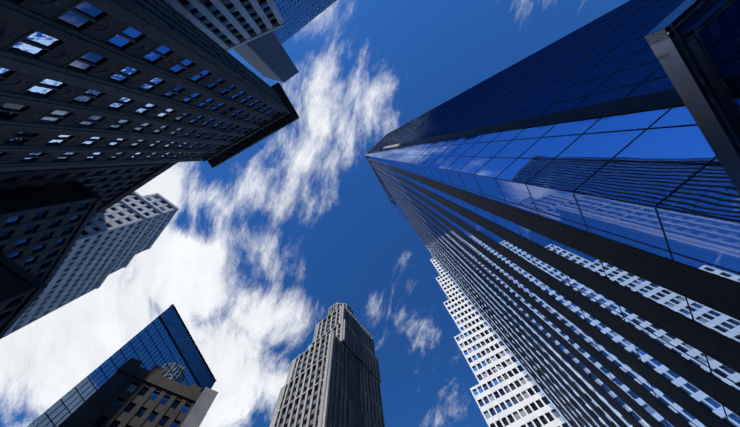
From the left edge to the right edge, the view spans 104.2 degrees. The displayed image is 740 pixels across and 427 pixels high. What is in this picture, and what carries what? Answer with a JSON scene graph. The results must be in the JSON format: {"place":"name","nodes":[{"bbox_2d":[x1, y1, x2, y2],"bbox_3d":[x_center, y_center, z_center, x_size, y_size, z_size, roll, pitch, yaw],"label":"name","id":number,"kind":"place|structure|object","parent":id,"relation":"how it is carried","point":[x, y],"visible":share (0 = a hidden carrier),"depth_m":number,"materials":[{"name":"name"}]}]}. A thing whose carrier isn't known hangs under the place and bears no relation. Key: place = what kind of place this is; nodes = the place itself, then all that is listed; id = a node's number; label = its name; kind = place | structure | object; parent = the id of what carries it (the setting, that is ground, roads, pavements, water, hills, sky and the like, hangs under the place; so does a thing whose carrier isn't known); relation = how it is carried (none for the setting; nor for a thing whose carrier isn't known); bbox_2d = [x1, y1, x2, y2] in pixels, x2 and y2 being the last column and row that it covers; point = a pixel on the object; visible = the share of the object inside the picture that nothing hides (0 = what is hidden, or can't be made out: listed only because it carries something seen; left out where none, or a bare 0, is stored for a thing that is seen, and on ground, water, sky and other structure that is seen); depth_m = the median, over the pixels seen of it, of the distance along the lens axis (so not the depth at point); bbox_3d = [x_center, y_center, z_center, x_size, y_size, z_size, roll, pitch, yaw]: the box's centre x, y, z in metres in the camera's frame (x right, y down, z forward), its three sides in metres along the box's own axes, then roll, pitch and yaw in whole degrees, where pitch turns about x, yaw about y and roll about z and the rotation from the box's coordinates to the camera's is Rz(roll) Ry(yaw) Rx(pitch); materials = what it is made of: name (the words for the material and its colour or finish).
{"place":"outdoors","nodes":[
{"label":"outdoors","id":0,"kind":"place"},
{"bbox_2d":[27,304,215,426],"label":"blue glass tower","id":1,"kind":"structure","parent":0,"point":[165,340],"depth_m":108.78,"materials":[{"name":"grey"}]},
{"bbox_2d":[58,358,217,426],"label":"building","id":2,"kind":"structure","parent":0,"point":[131,392],"depth_m":58.05,"materials":[{"name":"brown stone"}]},
{"bbox_2d":[269,302,384,426],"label":"art deco tower","id":3,"kind":"structure","parent":0,"point":[333,379],"depth_m":114.03,"materials":[{"name":"stone"}]},
{"bbox_2d":[0,0,739,426],"label":"sky","id":4,"kind":"structure","parent":0,"point":[255,254],"materials":[{"name":"blue"}]},
{"bbox_2d":[365,0,739,426],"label":"blue glass tower","id":5,"kind":"structure","parent":0,"point":[597,107],"depth_m":20.11,"materials":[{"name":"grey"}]},
{"bbox_2d":[645,0,739,194],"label":"entrance canopy","id":6,"kind":"object","parent":5,"relation":"attached to","point":[694,45],"visible":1,"depth_m":6.41,"materials":[{"name":"silver metal"}]},
{"bbox_2d":[426,231,739,426],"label":"white grid tower","id":7,"kind":"structure","parent":0,"point":[505,392],"depth_m":79.36,"materials":[{"name":"concrete"}]},
{"bbox_3d":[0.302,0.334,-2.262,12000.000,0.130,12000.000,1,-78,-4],"label":"ground and road","id":8,"kind":"structure","parent":0,"visible":0},
{"bbox_2d":[0,252,47,338],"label":"building","id":9,"kind":"structure","parent":8,"relation":"on","point":[21,289],"depth_m":42.09,"materials":[{"name":"stone"}]},
{"bbox_2d":[0,181,103,283],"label":"building","id":10,"kind":"structure","parent":8,"relation":"on","point":[42,227],"depth_m":50.26,"materials":[{"name":"stone"}]},
{"bbox_2d":[0,162,177,212],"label":"building","id":11,"kind":"structure","parent":8,"relation":"on","point":[111,185],"depth_m":61.67,"materials":[{"name":"stone"}]},
{"bbox_2d":[1,191,178,338],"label":"skyscraper","id":12,"kind":"structure","parent":8,"relation":"on","point":[120,234],"depth_m":82.52,"materials":[{"name":"concrete"}]},
{"bbox_2d":[0,0,299,171],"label":"old tower","id":13,"kind":"structure","parent":8,"relation":"on","point":[89,83],"depth_m":29.75,"materials":[{"name":"stone"}]},
{"bbox_2d":[165,0,298,82],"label":"concrete slab tower","id":14,"kind":"structure","parent":8,"relation":"on","point":[244,29],"depth_m":80.18,"materials":[{"name":"grey concrete"}]},
{"bbox_2d":[273,0,337,44],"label":"finned glass tower","id":15,"kind":"structure","parent":8,"relation":"on","point":[297,15],"depth_m":137.99,"materials":[{"name":"glass"}]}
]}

